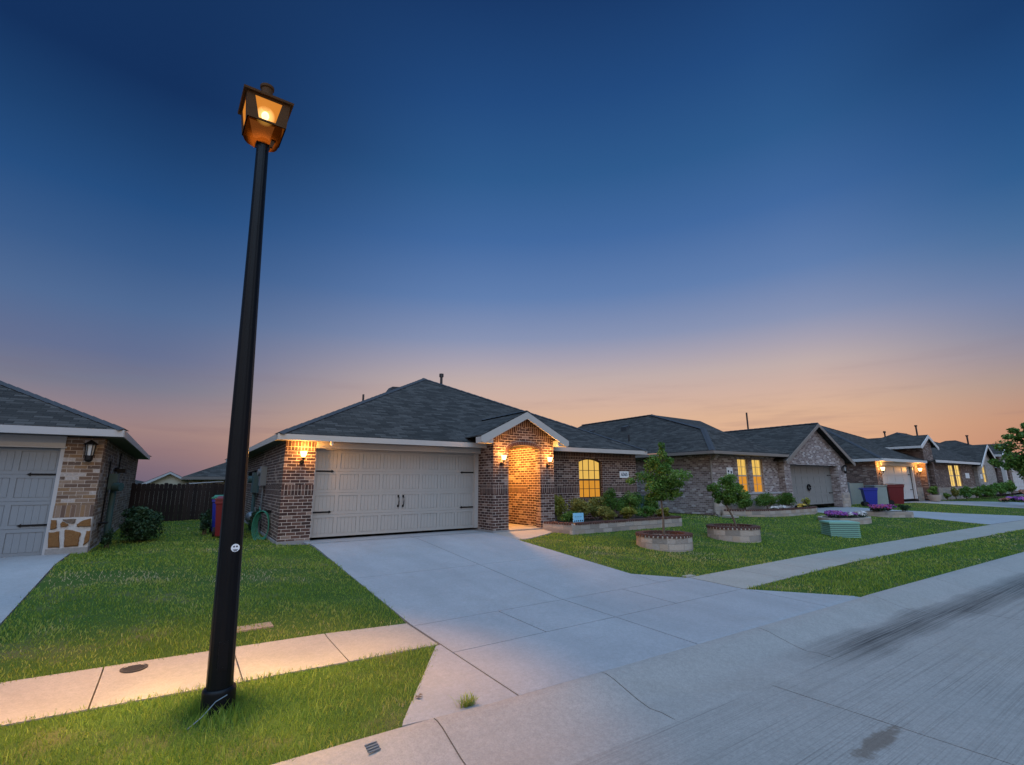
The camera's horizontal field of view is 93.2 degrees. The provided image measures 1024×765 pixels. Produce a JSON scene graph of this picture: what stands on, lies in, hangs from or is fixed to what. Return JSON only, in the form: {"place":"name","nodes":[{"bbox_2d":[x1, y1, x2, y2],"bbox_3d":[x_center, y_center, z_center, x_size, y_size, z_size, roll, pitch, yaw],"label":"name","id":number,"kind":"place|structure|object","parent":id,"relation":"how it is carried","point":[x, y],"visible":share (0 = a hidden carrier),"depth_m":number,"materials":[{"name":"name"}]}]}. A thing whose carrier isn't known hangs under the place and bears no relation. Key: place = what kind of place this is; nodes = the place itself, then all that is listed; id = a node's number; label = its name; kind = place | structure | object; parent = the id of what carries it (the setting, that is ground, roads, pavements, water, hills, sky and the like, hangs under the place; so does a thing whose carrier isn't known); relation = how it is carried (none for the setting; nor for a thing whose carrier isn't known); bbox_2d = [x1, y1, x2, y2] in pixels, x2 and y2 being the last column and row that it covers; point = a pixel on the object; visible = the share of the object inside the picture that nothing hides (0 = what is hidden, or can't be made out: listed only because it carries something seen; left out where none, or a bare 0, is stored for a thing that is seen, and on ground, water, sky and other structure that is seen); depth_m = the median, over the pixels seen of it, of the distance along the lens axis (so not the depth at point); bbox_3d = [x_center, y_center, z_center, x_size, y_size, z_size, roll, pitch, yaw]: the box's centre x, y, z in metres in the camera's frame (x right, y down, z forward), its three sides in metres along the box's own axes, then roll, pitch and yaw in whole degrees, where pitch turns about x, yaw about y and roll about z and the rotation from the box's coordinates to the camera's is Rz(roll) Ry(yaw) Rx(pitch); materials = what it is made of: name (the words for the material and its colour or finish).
{"place":"outdoors","nodes":[
{"label":"outdoors","id":0,"kind":"place"},
{"bbox_2d":[142,471,188,504],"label":"house","id":1,"kind":"structure","parent":0,"point":[173,478],"depth_m":33.75,"materials":[{"name":"beige"}]},
{"bbox_2d":[181,462,226,496],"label":"house","id":2,"kind":"structure","parent":0,"point":[214,473],"depth_m":27.96,"materials":[{"name":"grey brick"}]},
{"bbox_2d":[189,481,222,509],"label":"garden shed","id":3,"kind":"structure","parent":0,"point":[206,484],"depth_m":22.32,"materials":[{"name":"grey"}]},
{"bbox_2d":[0,495,1023,764],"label":"lawn","id":4,"kind":"structure","parent":0,"point":[80,575],"depth_m":6.48,"materials":[{"name":"green plant"}]},
{"bbox_2d":[100,528,114,547],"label":"shrub","id":5,"kind":"object","parent":4,"relation":"on","point":[105,540],"visible":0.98,"depth_m":10.83,"materials":[{"name":"green plant"}]},
{"bbox_2d":[118,505,165,542],"bbox_3d":[-9.229,3.571,12.084,0.965,0.998,1.139,8,-14,-33],"label":"shrub","id":6,"kind":"object","parent":4,"relation":"on","point":[139,523],"visible":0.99,"depth_m":11.91,"materials":[{"name":"green plant"}]},
{"bbox_2d":[199,509,211,534],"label":"shrub","id":7,"kind":"object","parent":4,"relation":"on","point":[205,520],"visible":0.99,"depth_m":13.61,"materials":[{"name":"green plant"}]},
{"bbox_2d":[209,495,222,531],"bbox_3d":[-8.488,3.853,14.221,0.650,1.068,0.817,6,-13,-29],"label":"wheeled bin","id":8,"kind":"object","parent":4,"relation":"on","point":[213,512],"visible":0.3,"depth_m":13.84,"materials":[{"name":"blue plastic"}]},
{"bbox_2d":[212,496,222,536],"bbox_3d":[-7.599,3.580,12.919,0.650,1.068,0.817,6,-13,-29],"label":"wheeled bin","id":9,"kind":"object","parent":4,"relation":"on","point":[219,505],"visible":0.39,"depth_m":12.55,"materials":[{"name":"red plastic"}]},
{"bbox_2d":[187,83,293,729],"bbox_3d":[-2.528,-0.185,4.494,0.505,5.992,0.507,8,-14,-35],"label":"street lamp","id":10,"kind":"object","parent":4,"relation":"on","point":[264,112],"visible":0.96,"depth_m":4.38,"materials":[{"name":"black metal"}]},
{"bbox_2d":[247,509,259,530],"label":"shrub","id":11,"kind":"object","parent":4,"relation":"on","point":[250,521],"visible":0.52,"depth_m":13.95,"materials":[{"name":"green plant"}]},
{"bbox_2d":[237,622,273,632],"bbox_3d":[-3.241,3.065,6.024,0.460,0.048,0.240,8,-14,-33],"label":"utility cover","id":12,"kind":"object","parent":4,"relation":"on","point":[266,625],"visible":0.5,"depth_m":6.03,"materials":[{"name":"beige concrete"}]},
{"bbox_2d":[543,513,681,534],"bbox_3d":[3.165,4.663,15.945,5.260,0.406,2.013,8,-14,-33],"label":"raised bed","id":13,"kind":"object","parent":4,"relation":"on","point":[599,525],"visible":0.83,"depth_m":14.83,"materials":[{"name":"white stone"}]},
{"bbox_2d":[554,494,568,521],"bbox_3d":[1.390,4.050,15.507,1.049,0.970,0.575,8,-14,-33],"label":"shrub","id":14,"kind":"object","parent":13,"relation":"on","point":[559,502],"visible":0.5,"depth_m":15.48,"materials":[{"name":"green plant"}]},
{"bbox_2d":[560,511,577,522],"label":"shrub","id":15,"kind":"object","parent":13,"relation":"on","point":[566,517],"visible":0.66,"depth_m":14.52,"materials":[{"name":"green plant"}]},
{"bbox_2d":[573,513,583,521],"bbox_3d":[1.966,4.059,14.367,0.410,0.360,0.030,8,-14,-33],"label":"yard sign","id":16,"kind":"object","parent":13,"relation":"on","point":[578,517],"visible":0.93,"depth_m":14.37,"materials":[{"name":"blue"}]},
{"bbox_2d":[568,497,594,515],"bbox_3d":[2.223,4.171,15.874,0.780,0.778,0.927,-7,-13,30],"label":"shrub","id":17,"kind":"object","parent":13,"relation":"on","point":[578,505],"visible":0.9,"depth_m":15.77,"materials":[{"name":"green plant"}]},
{"bbox_2d":[588,496,605,519],"bbox_3d":[2.845,4.255,16.436,0.964,0.804,0.566,8,-14,-33],"label":"shrub","id":18,"kind":"object","parent":13,"relation":"on","point":[596,502],"visible":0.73,"depth_m":16.36,"materials":[{"name":"green plant"}]},
{"bbox_2d":[596,506,617,520],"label":"shrub","id":19,"kind":"object","parent":13,"relation":"on","point":[606,513],"visible":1,"depth_m":15.29,"materials":[{"name":"green plant"}]},
{"bbox_2d":[600,487,623,518],"bbox_3d":[3.436,4.211,16.862,1.201,1.115,0.519,11,-16,-43],"label":"shrub","id":20,"kind":"object","parent":13,"relation":"on","point":[612,503],"visible":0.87,"depth_m":16.85,"materials":[{"name":"green plant"}]},
{"bbox_2d":[619,506,637,518],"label":"shrub","id":21,"kind":"object","parent":13,"relation":"on","point":[628,512],"visible":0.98,"depth_m":15.80,"materials":[{"name":"green plant"}]},
{"bbox_2d":[617,491,644,517],"bbox_3d":[4.307,4.359,17.307,1.185,0.981,0.711,8,-14,-33],"label":"shrub","id":22,"kind":"object","parent":13,"relation":"on","point":[633,499],"visible":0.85,"depth_m":17.22,"materials":[{"name":"green plant"}]},
{"bbox_2d":[635,506,656,517],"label":"shrub","id":23,"kind":"object","parent":13,"relation":"on","point":[645,511],"visible":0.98,"depth_m":16.23,"materials":[{"name":"green plant"}]},
{"bbox_2d":[643,494,658,517],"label":"shrub","id":24,"kind":"object","parent":13,"relation":"on","point":[646,502],"visible":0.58,"depth_m":17.27,"materials":[{"name":"green plant"}]},
{"bbox_2d":[656,507,669,516],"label":"shrub","id":25,"kind":"object","parent":13,"relation":"on","point":[665,510],"visible":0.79,"depth_m":16.67,"materials":[{"name":"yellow plant"}]},
{"bbox_2d":[635,530,692,551],"bbox_3d":[3.961,4.153,12.616,1.438,0.467,1.430,8,-14,-33],"label":"brick planter","id":26,"kind":"object","parent":4,"relation":"on","point":[673,541],"visible":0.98,"depth_m":12.07,"materials":[{"name":"white stone"}]},
{"bbox_2d":[625,442,692,534],"bbox_3d":[3.914,2.841,12.873,1.741,2.523,0.892,-2,-12,9],"label":"young tree","id":27,"kind":"object","parent":26,"relation":"on","point":[658,485],"visible":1,"depth_m":12.79,"materials":[{"name":"green plant"}]},
{"bbox_2d":[722,515,738,517],"bbox_3d":[8.714,5.356,19.324,0.370,0.070,0.550,8,-14,-33],"label":"splash block","id":28,"kind":"object","parent":4,"relation":"on","point":[726,516],"depth_m":19.23,"materials":[{"name":"concrete"}]},
{"bbox_2d":[706,523,761,542],"bbox_3d":[6.562,4.485,14.347,1.474,0.497,1.471,8,-14,-33],"label":"brick planter","id":29,"kind":"object","parent":4,"relation":"on","point":[740,533],"visible":0.95,"depth_m":13.79,"materials":[{"name":"white stone"}]},
{"bbox_2d":[706,473,750,526],"bbox_3d":[6.505,3.557,14.488,0.842,1.670,1.032,8,-14,-33],"label":"young tree","id":30,"kind":"object","parent":29,"relation":"on","point":[728,495],"visible":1,"depth_m":14.44,"materials":[{"name":"green plant"}]},
{"bbox_2d":[722,506,817,516],"bbox_3d":[11.676,5.778,21.413,6.026,0.466,1.445,8,-14,-33],"label":"raised bed","id":31,"kind":"object","parent":4,"relation":"on","point":[784,512],"visible":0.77,"depth_m":20.28,"materials":[{"name":"white stone"}]},
{"bbox_2d":[733,496,753,509],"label":"hedge","id":32,"kind":"object","parent":31,"relation":"on","point":[745,503],"visible":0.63,"depth_m":20.42,"materials":[{"name":"green plant"}]},
{"bbox_2d":[753,492,778,508],"bbox_3d":[11.322,5.274,21.633,1.716,0.742,0.583,8,-14,-33],"label":"hedge","id":33,"kind":"object","parent":31,"relation":"on","point":[766,500],"visible":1,"depth_m":21.44,"materials":[{"name":"green plant"}]},
{"bbox_2d":[771,505,789,508],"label":"flower clump","id":34,"kind":"object","parent":31,"relation":"on","point":[778,507],"visible":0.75,"depth_m":20.97,"materials":[{"name":"white plant"}]},
{"bbox_2d":[775,492,796,505],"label":"hedge","id":35,"kind":"object","parent":31,"relation":"on","point":[786,498],"visible":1,"depth_m":22.44,"materials":[{"name":"green plant"}]},
{"bbox_2d":[801,497,810,506],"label":"shrub","id":36,"kind":"object","parent":31,"relation":"on","point":[806,501],"visible":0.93,"depth_m":22.87,"materials":[{"name":"green plant"}]},
{"bbox_2d":[819,520,860,537],"bbox_3d":[10.627,4.755,15.683,0.915,0.515,0.672,-2,-12,7],"label":"utility box","id":37,"kind":"object","parent":4,"relation":"on","point":[842,528],"visible":0.96,"depth_m":15.41,"materials":[{"name":"teal paint"}]},
{"bbox_2d":[818,515,871,523],"bbox_3d":[13.591,5.628,19.775,2.659,0.280,1.659,8,-14,-33],"label":"raised bed","id":38,"kind":"object","parent":4,"relation":"on","point":[865,520],"visible":0.48,"depth_m":19.04,"materials":[{"name":"white stone"}]},
{"bbox_2d":[824,510,857,517],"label":"flower clump","id":39,"kind":"object","parent":38,"relation":"on","point":[834,514],"visible":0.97,"depth_m":19.28,"materials":[{"name":"purple plant"}]},
{"bbox_2d":[857,511,867,517],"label":"flower clump","id":40,"kind":"object","parent":38,"relation":"on","point":[861,514],"visible":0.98,"depth_m":19.53,"materials":[{"name":"white plant"}]},
{"bbox_2d":[847,482,863,504],"bbox_3d":[20.249,6.729,29.230,5.170,1.400,0.139,8,-14,-33],"label":"side fence","id":41,"kind":"object","parent":4,"relation":"on","point":[854,490],"visible":0.3,"depth_m":29.95,"materials":[{"name":"grey"}]},
{"bbox_2d":[860,487,877,505],"bbox_3d":[20.246,6.468,27.457,0.817,1.068,0.650,-5,-12,20],"label":"wheeled bin","id":42,"kind":"object","parent":4,"relation":"on","point":[869,495],"visible":0.94,"depth_m":27.23,"materials":[{"name":"blue plastic"}]},
{"bbox_2d":[853,510,913,517],"bbox_3d":[17.232,6.142,22.435,2.627,0.320,1.460,-2,-12,8],"label":"raised bed","id":43,"kind":"object","parent":4,"relation":"on","point":[898,514],"visible":0.55,"depth_m":22.00,"materials":[{"name":"white stone"}]},
{"bbox_2d":[868,504,896,510],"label":"flower clump","id":44,"kind":"object","parent":43,"relation":"on","point":[881,507],"visible":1,"depth_m":22.11,"materials":[{"name":"purple plant"}]},
{"bbox_2d":[898,504,911,511],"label":"shrub","id":45,"kind":"object","parent":43,"relation":"on","point":[903,508],"visible":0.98,"depth_m":22.41,"materials":[{"name":"green plant"}]},
{"bbox_2d":[950,487,959,498],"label":"shrub","id":46,"kind":"object","parent":4,"relation":"on","point":[954,492],"visible":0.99,"depth_m":34.87,"materials":[{"name":"green plant"}]},
{"bbox_2d":[958,485,973,498],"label":"shrub","id":47,"kind":"object","parent":4,"relation":"on","point":[965,491],"visible":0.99,"depth_m":35.79,"materials":[{"name":"green plant"}]},
{"bbox_2d":[970,486,984,497],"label":"shrub","id":48,"kind":"object","parent":4,"relation":"on","point":[977,491],"visible":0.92,"depth_m":37.00,"materials":[{"name":"green plant"}]},
{"bbox_2d":[981,484,996,496],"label":"shrub","id":49,"kind":"object","parent":4,"relation":"on","point":[990,490],"visible":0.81,"depth_m":38.50,"materials":[{"name":"green plant"}]},
{"bbox_2d":[990,482,1008,495],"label":"shrub","id":50,"kind":"object","parent":4,"relation":"on","point":[1000,488],"visible":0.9,"depth_m":40.09,"materials":[{"name":"green plant"}]},
{"bbox_2d":[997,497,1010,501],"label":"flower clump","id":51,"kind":"object","parent":4,"relation":"on","point":[1007,499],"visible":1,"depth_m":34.68,"materials":[{"name":"pink plant"}]},
{"bbox_2d":[1001,480,1016,493],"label":"shrub","id":52,"kind":"object","parent":4,"relation":"on","point":[1011,485],"visible":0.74,"depth_m":42.65,"materials":[{"name":"green plant"}]},
{"bbox_2d":[1006,496,1023,501],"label":"flower clump","id":53,"kind":"object","parent":4,"relation":"on","point":[1017,498],"visible":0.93,"depth_m":35.85,"materials":[{"name":"purple plant"}]},
{"bbox_2d":[0,520,1023,726],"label":"sidewalk","id":54,"kind":"structure","parent":0,"point":[58,694],"depth_m":5.08,"materials":[{"name":"concrete"}]},
{"bbox_2d":[119,663,147,672],"bbox_3d":[-3.764,2.850,4.818,0.230,0.028,0.230,8,-14,-33],"label":"manhole cover","id":55,"kind":"object","parent":54,"relation":"on","point":[134,668],"visible":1,"depth_m":4.79,"materials":[{"name":"metal"}]},
{"bbox_2d":[0,501,1023,624],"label":"driveway","id":56,"kind":"structure","parent":0,"point":[20,576],"depth_m":8.90,"materials":[{"name":"concrete"}]},
{"bbox_2d":[883,483,904,504],"bbox_3d":[22.630,6.609,28.657,0.964,1.261,0.767,-6,-13,25],"label":"wheeled bin","id":57,"kind":"object","parent":56,"relation":"on","point":[895,492],"visible":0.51,"depth_m":28.37,"materials":[{"name":"red plastic"}]},
{"bbox_2d":[927,495,941,501],"bbox_3d":[28.837,7.892,33.008,0.740,0.420,0.740,8,-14,-33],"label":"plant pot","id":58,"kind":"object","parent":56,"relation":"on","point":[936,498],"visible":1,"depth_m":32.76,"materials":[{"name":"ceramic"}]},
{"bbox_2d":[927,486,938,494],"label":"potted shrub","id":59,"kind":"object","parent":58,"relation":"in","point":[932,490],"visible":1,"depth_m":33.06,"materials":[{"name":"green plant"}]},
{"bbox_2d":[943,493,951,499],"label":"shrub","id":60,"kind":"object","parent":56,"relation":"on","point":[946,495],"visible":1,"depth_m":33.52,"materials":[{"name":"green plant"}]},
{"bbox_2d":[0,0,1023,481],"label":"sky","id":61,"kind":"structure","parent":0,"point":[575,213],"materials":[{"name":"blue"}]},
{"bbox_2d":[490,529,551,539],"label":"path","id":62,"kind":"structure","parent":0,"point":[524,534],"depth_m":13.61,"materials":[{"name":"concrete"}]},
{"bbox_2d":[102,493,1022,672],"bbox_3d":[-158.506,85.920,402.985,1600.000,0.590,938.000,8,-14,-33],"label":"ground","id":63,"kind":"structure","parent":0,"point":[331,537],"depth_m":15.00,"materials":[{"name":"grey concrete"}]},
{"bbox_2d":[0,380,151,557],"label":"brick house","id":64,"kind":"structure","parent":63,"relation":"on","point":[67,476],"depth_m":10.05,"materials":[{"name":"brick"}]},
{"bbox_2d":[0,447,60,557],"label":"garage door","id":65,"kind":"structure","parent":64,"relation":"in","point":[27,475],"depth_m":9.76,"materials":[{"name":"grey metal"}]},
{"bbox_2d":[128,483,223,520],"bbox_3d":[-12.815,4.734,19.152,3.695,1.502,0.100,8,-14,-33],"label":"wooden fence","id":66,"kind":"object","parent":63,"relation":"on","point":[161,500],"visible":0.62,"depth_m":18.94,"materials":[{"name":"brown wood"}]},
{"bbox_2d":[225,373,646,544],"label":"brick house","id":67,"kind":"structure","parent":63,"relation":"on","point":[423,454],"depth_m":14.11,"materials":[{"name":"brick"}]},
{"bbox_2d":[251,507,271,539],"bbox_3d":[-6.934,3.814,13.133,0.426,0.872,2.255,8,-14,-33],"label":"garden hose","id":68,"kind":"object","parent":67,"relation":"attached to","point":[256,519],"visible":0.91,"depth_m":12.38,"materials":[{"name":"green rubber"}]},
{"bbox_2d":[311,450,473,537],"bbox_3d":[-3.055,3.009,13.335,4.580,2.150,0.143,8,-14,-33],"label":"garage door","id":69,"kind":"structure","parent":67,"relation":"in","point":[356,492],"depth_m":13.18,"materials":[{"name":"beige metal"}]},
{"bbox_2d":[579,459,601,499],"bbox_3d":[2.776,3.446,17.261,1.210,1.455,0.161,8,-14,-33],"label":"window","id":70,"kind":"structure","parent":67,"relation":"in","point":[589,469],"depth_m":17.34,"materials":[{"name":"yellow glass"}]},
{"bbox_2d":[272,552,1023,764],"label":"kerb","id":71,"kind":"structure","parent":63,"relation":"on","point":[574,721],"depth_m":4.55,"materials":[{"name":"concrete"}]},
{"bbox_2d":[364,741,380,753],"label":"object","id":72,"kind":"object","parent":71,"relation":"on","point":[372,745],"visible":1,"depth_m":3.44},
{"bbox_2d":[578,413,855,516],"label":"brick house","id":73,"kind":"structure","parent":63,"relation":"on","point":[799,462],"depth_m":23.68,"materials":[{"name":"brown brick"}]},
{"bbox_2d":[737,459,748,492],"bbox_3d":[10.460,4.244,22.027,0.830,1.530,0.071,8,-14,-33],"label":"window","id":74,"kind":"structure","parent":73,"relation":"in","point":[742,468],"depth_m":22.13,"materials":[{"name":"yellow glass"}]},
{"bbox_2d":[751,459,763,492],"bbox_3d":[11.453,4.376,22.687,0.890,1.530,0.071,8,-14,-33],"label":"window","id":75,"kind":"structure","parent":73,"relation":"in","point":[756,464],"depth_m":22.77,"materials":[{"name":"yellow glass"}]},
{"bbox_2d":[790,465,833,504],"bbox_3d":[15.550,5.366,25.358,5.110,2.000,0.082,8,-14,-33],"label":"garage door","id":76,"kind":"structure","parent":73,"relation":"in","point":[819,477],"depth_m":25.57,"materials":[{"name":"beige metal"}]},
{"bbox_2d":[882,425,1023,494],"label":"brick house","id":77,"kind":"structure","parent":63,"relation":"on","point":[984,470],"depth_m":43.77,"materials":[{"name":"grey"}]},
{"bbox_2d":[982,465,986,481],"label":"window","id":78,"kind":"structure","parent":77,"relation":"in","point":[983,471],"depth_m":42.56,"materials":[{"name":"yellow glass"}]},
{"bbox_2d":[1012,471,1023,490],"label":"garage door","id":79,"kind":"structure","parent":77,"relation":"in","point":[1018,482],"depth_m":48.65,"materials":[{"name":"white metal"}]},
{"bbox_2d":[941,435,1014,483],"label":"brick house","id":80,"kind":"structure","parent":63,"relation":"on","point":[954,443],"depth_m":60.58,"materials":[{"name":"grey"}]},
{"bbox_2d":[987,422,1023,479],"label":"street tree","id":81,"kind":"object","parent":63,"relation":"on","point":[1017,464],"visible":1,"depth_m":31.76,"materials":[{"name":"green plant"}]},
{"bbox_2d":[303,529,859,726],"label":"driveway","id":82,"kind":"structure","parent":0,"point":[497,617],"depth_m":7.11,"materials":[{"name":"concrete"}]},
{"bbox_2d":[450,691,478,708],"bbox_3d":[-0.388,2.681,4.086,0.274,0.099,0.195,8,-14,-33],"label":"weed tuft","id":83,"kind":"object","parent":82,"relation":"on","point":[468,702],"visible":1,"depth_m":4.09,"materials":[{"name":"green plant"}]},
{"bbox_2d":[571,582,1023,764],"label":"street","id":84,"kind":"structure","parent":0,"point":[946,688],"depth_m":4.22,"materials":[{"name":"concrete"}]},
{"bbox_2d":[864,485,888,504],"bbox_3d":[21.013,6.534,27.874,0.674,1.205,0.923,0,-12,-2],"label":"bin","id":85,"kind":"object","parent":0,"point":[882,495],"visible":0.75,"depth_m":27.53,"materials":[{"name":"grey plastic"}]},
{"bbox_2d":[822,426,980,500],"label":"brick house","id":86,"kind":"structure","parent":0,"point":[918,466],"depth_m":34.32,"materials":[{"name":"brown brick"}]},
{"bbox_2d":[881,466,913,498],"bbox_3d":[25.626,6.684,32.283,5.380,2.180,0.082,8,-14,-33],"label":"garage door","id":87,"kind":"structure","parent":86,"relation":"in","point":[892,474],"depth_m":32.82,"materials":[{"name":"white metal"}]},
{"bbox_2d":[948,465,955,486],"bbox_3d":[34.742,7.386,38.311,1.300,1.670,0.071,8,-14,-33],"label":"window","id":88,"kind":"structure","parent":86,"relation":"in","point":[950,468],"depth_m":38.46,"materials":[{"name":"yellow glass"}]},
{"bbox_2d":[954,465,961,485],"bbox_3d":[36.025,7.543,39.167,1.400,1.700,0.071,8,-14,-33],"label":"window","id":89,"kind":"structure","parent":86,"relation":"in","point":[956,467],"depth_m":39.34,"materials":[{"name":"yellow glass"}]}
]}

